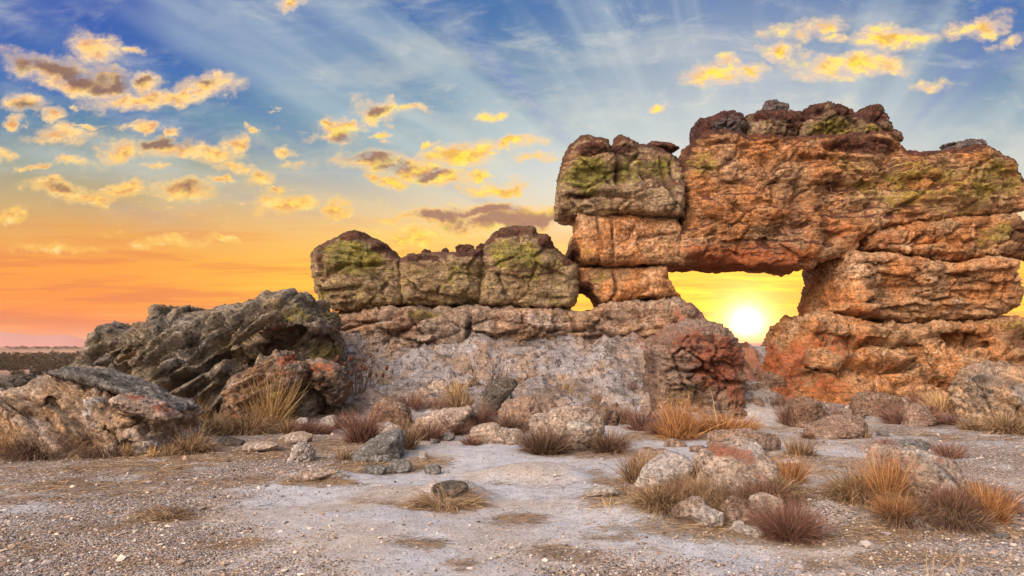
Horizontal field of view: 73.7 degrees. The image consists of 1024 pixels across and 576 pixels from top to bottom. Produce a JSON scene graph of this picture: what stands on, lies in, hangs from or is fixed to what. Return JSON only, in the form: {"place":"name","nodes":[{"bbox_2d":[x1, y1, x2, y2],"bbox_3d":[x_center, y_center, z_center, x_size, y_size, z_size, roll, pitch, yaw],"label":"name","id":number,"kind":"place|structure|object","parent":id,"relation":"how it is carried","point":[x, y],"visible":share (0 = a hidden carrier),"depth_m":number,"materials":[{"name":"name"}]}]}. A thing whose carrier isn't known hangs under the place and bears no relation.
{"place":"outdoors","nodes":[
{"label":"outdoors","id":0,"kind":"place"},
{"bbox_2d":[0,332,762,346],"bbox_3d":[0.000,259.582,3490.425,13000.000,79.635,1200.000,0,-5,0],"label":"hills","id":1,"kind":"structure","parent":0,"point":[12,339],"depth_m":3036.82,"materials":[{"name":"red"}]},
{"bbox_2d":[0,331,1023,575],"bbox_3d":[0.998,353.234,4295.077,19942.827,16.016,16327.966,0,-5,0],"label":"ground","id":2,"kind":"structure","parent":0,"point":[604,365],"depth_m":6.78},
{"bbox_2d":[0,423,22,456],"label":"grass tuft","id":3,"kind":"object","parent":2,"relation":"on","point":[4,437],"visible":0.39,"depth_m":9.45,"materials":[{"name":"plant"}]},
{"bbox_2d":[0,373,36,389],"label":"boulder","id":4,"kind":"object","parent":2,"relation":"on","point":[16,381],"visible":0.32,"depth_m":13.18,"materials":[{"name":"stone"}]},
{"bbox_2d":[0,350,80,374],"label":"scrubland","id":5,"kind":"structure","parent":2,"relation":"on","point":[41,361],"depth_m":477.44,"materials":[{"name":"brown plant"}]},
{"bbox_2d":[0,424,86,463],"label":"grass tuft","id":6,"kind":"object","parent":2,"relation":"on","point":[24,453],"visible":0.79,"depth_m":9.32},
{"bbox_2d":[0,365,203,459],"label":"boulder","id":7,"kind":"object","parent":2,"relation":"on","point":[98,405],"visible":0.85,"depth_m":10.10,"materials":[{"name":"stone"}]},
{"bbox_2d":[70,437,133,460],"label":"grass tuft","id":8,"kind":"object","parent":2,"relation":"on","point":[96,453],"visible":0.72,"depth_m":9.45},
{"bbox_2d":[122,506,199,526],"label":"grass tuft","id":9,"kind":"object","parent":2,"relation":"on","point":[162,516],"visible":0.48,"depth_m":6.25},
{"bbox_2d":[140,494,202,522],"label":"grass tuft","id":10,"kind":"object","parent":2,"relation":"on","point":[176,517],"visible":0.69,"depth_m":6.28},
{"bbox_2d":[159,423,226,455],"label":"grass tuft","id":11,"kind":"object","parent":2,"relation":"on","point":[193,447],"visible":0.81,"depth_m":9.97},
{"bbox_2d":[67,288,344,423],"bbox_3d":[-6.565,1.546,14.926,5.818,3.076,4.399,0,-5,0],"label":"rock outcrop","id":12,"kind":"object","parent":2,"relation":"on","point":[186,351],"visible":0.59,"depth_m":13.71,"materials":[{"name":"stone"}]},
{"bbox_2d":[299,357,351,406],"bbox_3d":[-3.853,1.886,13.711,1.242,0.979,1.344,0,-5,0],"label":"rock slab","id":13,"kind":"object","parent":12,"relation":"on","point":[330,381],"visible":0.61,"depth_m":13.36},
{"bbox_2d":[199,407,249,435],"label":"grass tuft","id":14,"kind":"object","parent":2,"relation":"on","point":[207,426],"visible":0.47,"depth_m":11.91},
{"bbox_2d":[216,437,245,445],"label":"stone","id":15,"kind":"object","parent":2,"relation":"on","point":[230,441],"visible":0.77,"depth_m":10.69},
{"bbox_2d":[218,392,251,418],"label":"boulder","id":16,"kind":"object","parent":2,"relation":"on","point":[231,399],"visible":0.27,"depth_m":12.49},
{"bbox_2d":[202,404,286,436],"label":"grass tuft","id":17,"kind":"object","parent":2,"relation":"on","point":[245,427],"visible":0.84,"depth_m":11.90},
{"bbox_2d":[242,441,278,451],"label":"stone","id":18,"kind":"object","parent":2,"relation":"on","point":[263,446],"visible":0.94,"depth_m":10.11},
{"bbox_2d":[220,349,310,421],"bbox_3d":[-4.673,1.913,13.083,1.562,1.469,1.440,0,-5,0],"label":"rock slab","id":19,"kind":"object","parent":2,"relation":"on","point":[278,363],"visible":0.66,"depth_m":12.74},
{"bbox_2d":[222,369,310,428],"bbox_3d":[-4.447,2.052,12.568,1.702,1.287,1.792,2,-5,-22],"label":"grass tuft","id":20,"kind":"object","parent":2,"relation":"on","point":[284,406],"visible":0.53,"depth_m":12.48,"materials":[{"name":"plant"}]},
{"bbox_2d":[275,416,303,433],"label":"grass tuft","id":21,"kind":"object","parent":2,"relation":"on","point":[285,430],"visible":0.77,"depth_m":12.00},
{"bbox_2d":[279,431,312,443],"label":"stone","id":22,"kind":"object","parent":2,"relation":"on","point":[297,436],"visible":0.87,"depth_m":10.97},
{"bbox_2d":[287,441,315,461],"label":"stone","id":23,"kind":"object","parent":2,"relation":"on","point":[301,451],"visible":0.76,"depth_m":9.25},
{"bbox_2d":[284,416,341,433],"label":"grass tuft","id":24,"kind":"object","parent":2,"relation":"on","point":[310,428],"visible":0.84,"depth_m":12.07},
{"bbox_2d":[295,467,339,481],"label":"stone","id":25,"kind":"object","parent":2,"relation":"on","point":[313,474],"visible":0.84,"depth_m":7.91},
{"bbox_2d":[329,403,354,415],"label":"stone","id":26,"kind":"object","parent":2,"relation":"on","point":[344,407],"visible":0.66,"depth_m":13.68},
{"bbox_2d":[326,410,358,430],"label":"grass tuft","id":27,"kind":"object","parent":2,"relation":"on","point":[341,423],"visible":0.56,"depth_m":12.56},
{"bbox_2d":[333,348,388,395],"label":"dry shrub","id":28,"kind":"object","parent":2,"relation":"on","point":[349,359],"visible":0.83,"depth_m":14.66,"materials":[{"name":"brown plant"}]},
{"bbox_2d":[323,404,399,443],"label":"grass tuft","id":29,"kind":"object","parent":2,"relation":"on","point":[361,432],"visible":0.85,"depth_m":10.97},
{"bbox_2d":[364,465,388,474],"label":"stone","id":30,"kind":"object","parent":2,"relation":"on","point":[376,469],"visible":0.98,"depth_m":8.33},
{"bbox_2d":[350,428,405,462],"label":"boulder","id":31,"kind":"object","parent":2,"relation":"on","point":[389,446],"visible":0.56,"depth_m":9.41,"materials":[{"name":"grey stone"}]},
{"bbox_2d":[368,397,412,428],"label":"boulder","id":32,"kind":"object","parent":2,"relation":"on","point":[394,408],"visible":0.48,"depth_m":12.56,"materials":[{"name":"brown stone"}]},
{"bbox_2d":[388,459,412,472],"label":"stone","id":33,"kind":"object","parent":2,"relation":"on","point":[401,465],"visible":0.92,"depth_m":8.55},
{"bbox_2d":[383,414,437,449],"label":"grass tuft","id":34,"kind":"object","parent":2,"relation":"on","point":[411,443],"visible":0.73,"depth_m":10.25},
{"bbox_2d":[394,391,428,411],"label":"grass tuft","id":35,"kind":"object","parent":2,"relation":"on","point":[412,403],"visible":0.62,"depth_m":14.10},
{"bbox_2d":[409,418,453,440],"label":"grass tuft","id":36,"kind":"object","parent":2,"relation":"on","point":[437,435],"visible":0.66,"depth_m":11.42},
{"bbox_2d":[424,464,440,474],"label":"stone","id":37,"kind":"object","parent":2,"relation":"on","point":[432,469],"visible":0.97,"depth_m":8.45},
{"bbox_2d":[427,379,449,395],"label":"stone","id":38,"kind":"object","parent":2,"relation":"on","point":[432,385],"visible":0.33,"depth_m":14.78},
{"bbox_2d":[411,405,472,433],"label":"boulder","id":39,"kind":"object","parent":2,"relation":"on","point":[464,413],"visible":0.54,"depth_m":12.14,"materials":[{"name":"stone"}]},
{"bbox_2d":[394,475,500,515],"bbox_3d":[-0.672,2.132,6.791,1.380,0.694,1.130,0,-5,0],"label":"grass tuft","id":40,"kind":"object","parent":2,"relation":"on","point":[470,504],"visible":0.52,"depth_m":6.76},
{"bbox_2d":[431,480,468,497],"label":"stone","id":41,"kind":"object","parent":2,"relation":"on","point":[450,486],"visible":0.86,"depth_m":6.88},
{"bbox_2d":[430,409,477,435],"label":"grass tuft","id":42,"kind":"object","parent":2,"relation":"on","point":[464,429],"visible":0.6,"depth_m":12.01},
{"bbox_2d":[435,373,474,400],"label":"grass tuft","id":43,"kind":"object","parent":2,"relation":"on","point":[456,387],"visible":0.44,"depth_m":14.62,"materials":[{"name":"plant"}]},
{"bbox_2d":[439,384,480,406],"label":"grass tuft","id":44,"kind":"object","parent":2,"relation":"on","point":[462,403],"visible":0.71,"depth_m":14.27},
{"bbox_2d":[456,432,486,445],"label":"grass tuft","id":45,"kind":"object","parent":2,"relation":"on","point":[471,442],"visible":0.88,"depth_m":10.81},
{"bbox_2d":[467,399,499,425],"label":"grass tuft","id":46,"kind":"object","parent":2,"relation":"on","point":[482,417],"visible":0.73,"depth_m":12.63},
{"bbox_2d":[469,422,525,444],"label":"boulder","id":47,"kind":"object","parent":2,"relation":"on","point":[493,433],"visible":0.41,"depth_m":10.92,"materials":[{"name":"stone"}]},
{"bbox_2d":[482,377,517,415],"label":"boulder","id":48,"kind":"object","parent":2,"relation":"on","point":[497,391],"visible":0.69,"depth_m":13.44,"materials":[{"name":"stone"}]},
{"bbox_2d":[490,411,528,433],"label":"grass tuft","id":49,"kind":"object","parent":2,"relation":"on","point":[509,423],"visible":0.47,"depth_m":12.14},
{"bbox_2d":[0,422,1023,573],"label":"straw litter","id":50,"kind":"object","parent":2,"relation":"on","point":[351,469],"visible":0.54,"depth_m":6.82,"materials":[{"name":"brown plant"}]},
{"bbox_2d":[332,296,704,354],"bbox_3d":[0.297,2.135,18.259,10.873,3.807,4.476,0,-5,0],"label":"rock ledge","id":51,"kind":"object","parent":2,"relation":"on","point":[410,327],"visible":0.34,"depth_m":17.52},
{"bbox_2d":[310,230,403,311],"bbox_3d":[-4.105,-0.402,18.794,2.605,2.270,2.834,0,-5,0],"label":"boulder","id":52,"kind":"object","parent":51,"relation":"on","point":[354,270],"visible":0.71,"depth_m":17.65,"materials":[{"name":"brown stone"}]},
{"bbox_2d":[398,248,483,306],"bbox_3d":[-1.800,-0.212,18.776,2.508,1.644,2.743,0,-5,0],"label":"boulder","id":53,"kind":"object","parent":51,"relation":"on","point":[441,278],"visible":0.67,"depth_m":17.62,"materials":[{"name":"brown stone"}]},
{"bbox_2d":[478,225,579,308],"bbox_3d":[0.418,-0.512,18.873,2.813,2.277,2.828,0,-5,0],"label":"boulder","id":54,"kind":"object","parent":51,"relation":"on","point":[529,266],"visible":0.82,"depth_m":17.75,"materials":[{"name":"brown stone"}]},
{"bbox_2d":[497,395,556,428],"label":"boulder","id":55,"kind":"object","parent":2,"relation":"on","point":[528,406],"visible":0.52,"depth_m":12.55,"materials":[{"name":"stone"}]},
{"bbox_2d":[508,421,590,455],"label":"grass tuft","id":56,"kind":"object","parent":2,"relation":"on","point":[547,445],"visible":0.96,"depth_m":9.76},
{"bbox_2d":[529,405,604,452],"bbox_3d":[0.836,2.175,10.370,1.166,0.782,0.859,0,-5,0],"label":"boulder","id":57,"kind":"object","parent":2,"relation":"on","point":[581,421],"visible":0.59,"depth_m":10.23,"materials":[{"name":"stone"}]},
{"bbox_2d":[581,404,617,425],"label":"boulder","id":58,"kind":"object","parent":2,"relation":"on","point":[607,413],"visible":0.26,"depth_m":13.01,"materials":[{"name":"brown stone"}]},
{"bbox_2d":[585,484,619,496],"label":"stone","id":59,"kind":"object","parent":2,"relation":"on","point":[599,490],"visible":0.98,"depth_m":6.98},
{"bbox_2d":[579,426,639,453],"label":"grass tuft","id":60,"kind":"object","parent":2,"relation":"on","point":[606,445],"visible":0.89,"depth_m":9.91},
{"bbox_2d":[602,442,662,484],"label":"grass tuft","id":61,"kind":"object","parent":2,"relation":"on","point":[632,475],"visible":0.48,"depth_m":7.72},
{"bbox_2d":[617,401,664,430],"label":"grass tuft","id":62,"kind":"object","parent":2,"relation":"on","point":[635,424],"visible":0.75,"depth_m":12.47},
{"bbox_2d":[639,392,650,416],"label":"stone","id":63,"kind":"object","parent":2,"relation":"on","point":[645,400],"visible":0.62,"depth_m":13.72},
{"bbox_2d":[627,447,665,468],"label":"boulder","id":64,"kind":"object","parent":2,"relation":"on","point":[658,451],"visible":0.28,"depth_m":8.66,"materials":[{"name":"stone"}]},
{"bbox_2d":[621,475,699,521],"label":"grass tuft","id":65,"kind":"object","parent":2,"relation":"on","point":[642,502],"visible":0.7,"depth_m":6.20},
{"bbox_2d":[634,449,694,488],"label":"stone","id":66,"kind":"object","parent":2,"relation":"on","point":[667,461],"visible":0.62,"depth_m":7.41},
{"bbox_2d":[651,411,698,440],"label":"grass tuft","id":67,"kind":"object","parent":2,"relation":"on","point":[667,430],"visible":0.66,"depth_m":11.33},
{"bbox_2d":[663,438,686,446],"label":"stone","id":68,"kind":"object","parent":2,"relation":"on","point":[671,442],"visible":0.92,"depth_m":10.59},
{"bbox_2d":[644,482,716,521],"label":"grass tuft","id":69,"kind":"object","parent":2,"relation":"on","point":[666,503],"visible":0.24,"depth_m":6.11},
{"bbox_2d":[640,389,731,439],"bbox_3d":[2.894,2.128,11.475,1.554,0.922,1.406,0,-5,0],"label":"grass tuft","id":70,"kind":"object","parent":2,"relation":"on","point":[691,434],"visible":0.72,"depth_m":11.36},
{"bbox_2d":[670,496,707,519],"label":"stone","id":71,"kind":"object","parent":2,"relation":"on","point":[693,506],"visible":0.57,"depth_m":6.02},
{"bbox_2d":[642,318,747,419],"bbox_3d":[3.787,2.034,14.591,2.285,2.771,2.191,0,-5,0],"label":"boulder","id":72,"kind":"object","parent":2,"relation":"on","point":[697,358],"visible":0.6,"depth_m":13.81,"materials":[{"name":"stone"}]},
{"bbox_2d":[666,483,723,511],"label":"grass tuft","id":73,"kind":"object","parent":2,"relation":"on","point":[706,498],"visible":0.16,"depth_m":6.17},
{"bbox_2d":[691,504,723,527],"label":"stone","id":74,"kind":"object","parent":2,"relation":"on","point":[705,515],"visible":0.94,"depth_m":5.87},
{"bbox_2d":[661,464,759,512],"bbox_3d":[1.849,1.928,6.452,1.066,0.618,1.023,0,-5,0],"label":"grass tuft","id":75,"kind":"object","parent":2,"relation":"on","point":[699,483],"visible":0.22,"depth_m":6.39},
{"bbox_2d":[687,411,768,433],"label":"grass tuft","id":76,"kind":"object","parent":2,"relation":"on","point":[729,424],"visible":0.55,"depth_m":12.04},
{"bbox_2d":[707,478,758,519],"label":"grass tuft","id":77,"kind":"object","parent":2,"relation":"on","point":[730,494],"visible":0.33,"depth_m":6.15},
{"bbox_2d":[693,435,778,494],"bbox_3d":[2.240,1.806,6.765,0.765,0.617,0.969,0,-5,0],"label":"boulder","id":78,"kind":"object","parent":2,"relation":"on","point":[732,455],"visible":0.63,"depth_m":6.62,"materials":[{"name":"stone"}]},
{"bbox_2d":[720,495,755,523],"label":"stone","id":79,"kind":"object","parent":2,"relation":"on","point":[731,515],"visible":0.73,"depth_m":5.97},
{"bbox_2d":[707,427,780,451],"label":"boulder","id":80,"kind":"object","parent":2,"relation":"on","point":[768,442],"visible":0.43,"depth_m":10.21,"materials":[{"name":"stone"}]},
{"bbox_2d":[739,525,763,537],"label":"stone","id":81,"kind":"object","parent":2,"relation":"on","point":[745,530],"visible":0.82,"depth_m":5.68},
{"bbox_2d":[735,476,790,501],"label":"grass tuft","id":82,"kind":"object","parent":2,"relation":"on","point":[750,490],"visible":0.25,"depth_m":6.22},
{"bbox_2d":[747,492,785,516],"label":"stone","id":83,"kind":"object","parent":2,"relation":"on","point":[755,496],"visible":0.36,"depth_m":6.00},
{"bbox_2d":[759,371,785,387],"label":"stone","id":84,"kind":"object","parent":2,"relation":"on","point":[772,380],"visible":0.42,"depth_m":16.88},
{"bbox_2d":[747,470,809,503],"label":"grass tuft","id":85,"kind":"object","parent":2,"relation":"on","point":[758,485],"visible":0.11,"depth_m":6.29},
{"bbox_2d":[742,467,820,511],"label":"grass tuft","id":86,"kind":"object","parent":2,"relation":"on","point":[791,487],"visible":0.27,"depth_m":6.27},
{"bbox_2d":[765,401,813,425],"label":"grass tuft","id":87,"kind":"object","parent":2,"relation":"on","point":[782,418],"visible":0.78,"depth_m":13.26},
{"bbox_2d":[738,489,847,547],"bbox_3d":[2.325,1.939,5.716,0.928,0.462,0.939,0,-5,0],"label":"grass tuft","id":88,"kind":"object","parent":2,"relation":"on","point":[790,525],"visible":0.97,"depth_m":5.63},
{"bbox_2d":[771,450,823,483],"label":"grass tuft","id":89,"kind":"object","parent":2,"relation":"on","point":[793,473],"visible":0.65,"depth_m":7.78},
{"bbox_2d":[777,434,819,456],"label":"grass tuft","id":90,"kind":"object","parent":2,"relation":"on","point":[807,450],"visible":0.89,"depth_m":9.71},
{"bbox_2d":[786,396,826,427],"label":"boulder","id":91,"kind":"object","parent":2,"relation":"on","point":[815,411],"visible":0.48,"depth_m":13.08,"materials":[{"name":"brown stone"}]},
{"bbox_2d":[803,414,867,438],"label":"boulder","id":92,"kind":"object","parent":2,"relation":"on","point":[842,426],"visible":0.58,"depth_m":11.56,"materials":[{"name":"stone"}]},
{"bbox_2d":[799,454,920,513],"bbox_3d":[3.344,1.912,6.516,1.154,0.672,1.085,0,-5,0],"label":"grass tuft","id":93,"kind":"object","parent":2,"relation":"on","point":[839,494],"visible":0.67,"depth_m":6.45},
{"bbox_2d":[848,391,904,417],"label":"boulder","id":94,"kind":"object","parent":2,"relation":"on","point":[867,401],"visible":0.54,"depth_m":14.46,"materials":[{"name":"brown stone"}]},
{"bbox_2d":[845,440,935,508],"bbox_3d":[3.443,1.737,6.347,0.935,0.653,0.941,0,-5,0],"label":"grass tuft","id":95,"kind":"object","parent":2,"relation":"on","point":[897,480],"visible":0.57,"depth_m":6.33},
{"bbox_2d":[760,310,1023,404],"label":"bedrock","id":96,"kind":"structure","parent":2,"relation":"on","point":[824,356],"depth_m":17.18,"materials":[{"name":"orange stone"}]},
{"bbox_2d":[554,101,1023,323],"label":"rock arch","id":97,"kind":"object","parent":96,"relation":"on","point":[863,214],"visible":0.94,"depth_m":17.96,"materials":[{"name":"orange stone"}]},
{"bbox_2d":[648,141,678,152],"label":"flat stone","id":98,"kind":"object","parent":97,"relation":"on","point":[669,147],"visible":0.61,"depth_m":19.11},
{"bbox_2d":[761,99,788,111],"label":"stone","id":99,"kind":"object","parent":97,"relation":"on","point":[774,105],"visible":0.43,"depth_m":19.19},
{"bbox_2d":[939,138,986,150],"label":"stone","id":100,"kind":"object","parent":97,"relation":"on","point":[961,144],"visible":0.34,"depth_m":19.04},
{"bbox_2d":[866,491,924,526],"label":"grass tuft","id":101,"kind":"object","parent":2,"relation":"on","point":[876,506],"visible":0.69,"depth_m":5.98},
{"bbox_2d":[854,485,952,535],"bbox_3d":[3.461,1.957,6.002,0.865,0.437,0.771,0,-5,0],"label":"grass tuft","id":102,"kind":"object","parent":2,"relation":"on","point":[931,519],"visible":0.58,"depth_m":5.89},
{"bbox_2d":[876,490,932,524],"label":"grass tuft","id":103,"kind":"object","parent":2,"relation":"on","point":[910,510],"visible":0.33,"depth_m":5.99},
{"bbox_2d":[868,401,956,425],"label":"grass tuft","id":104,"kind":"object","parent":2,"relation":"on","point":[889,417],"visible":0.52,"depth_m":13.40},
{"bbox_2d":[896,439,932,450],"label":"stone","id":105,"kind":"object","parent":2,"relation":"on","point":[919,444],"visible":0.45,"depth_m":10.24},
{"bbox_2d":[866,443,966,500],"bbox_3d":[4.015,1.847,6.662,0.749,0.582,0.930,0,-5,0],"label":"boulder","id":106,"kind":"object","parent":2,"relation":"on","point":[939,469],"visible":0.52,"depth_m":6.49,"materials":[{"name":"stone"}]},
{"bbox_2d":[896,402,937,426],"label":"boulder","id":107,"kind":"object","parent":2,"relation":"on","point":[919,415],"visible":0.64,"depth_m":13.14,"materials":[{"name":"stone"}]},
{"bbox_2d":[918,388,954,412],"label":"grass tuft","id":108,"kind":"object","parent":2,"relation":"on","point":[947,404],"visible":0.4,"depth_m":15.06,"materials":[{"name":"plant"}]},
{"bbox_2d":[926,440,973,458],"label":"grass tuft","id":109,"kind":"object","parent":2,"relation":"on","point":[948,453],"visible":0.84,"depth_m":9.56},
{"bbox_2d":[912,479,989,519],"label":"grass tuft","id":110,"kind":"object","parent":2,"relation":"on","point":[934,496],"visible":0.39,"depth_m":6.04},
{"bbox_2d":[916,490,1009,535],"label":"grass tuft","id":111,"kind":"object","parent":2,"relation":"on","point":[970,521],"visible":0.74,"depth_m":5.80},
{"bbox_2d":[949,413,995,430],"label":"grass tuft","id":112,"kind":"object","parent":2,"relation":"on","point":[967,427],"visible":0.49,"depth_m":12.69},
{"bbox_2d":[947,360,1023,423],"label":"boulder","id":113,"kind":"object","parent":2,"relation":"on","point":[975,387],"visible":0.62,"depth_m":13.72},
{"bbox_2d":[952,476,1023,527],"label":"grass tuft","id":114,"kind":"object","parent":2,"relation":"on","point":[1003,510],"visible":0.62,"depth_m":6.01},
{"bbox_2d":[964,405,1023,436],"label":"grass tuft","id":115,"kind":"object","parent":2,"relation":"on","point":[998,426],"visible":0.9,"depth_m":12.14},
{"bbox_2d":[967,471,1023,515],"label":"grass tuft","id":116,"kind":"object","parent":2,"relation":"on","point":[1013,498],"visible":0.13,"depth_m":6.47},
{"bbox_2d":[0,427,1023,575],"bbox_3d":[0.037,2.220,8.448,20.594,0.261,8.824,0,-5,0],"label":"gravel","id":117,"kind":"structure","parent":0,"point":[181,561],"depth_m":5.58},
{"bbox_2d":[0,0,1023,342],"label":"sky","id":118,"kind":"structure","parent":0,"point":[196,153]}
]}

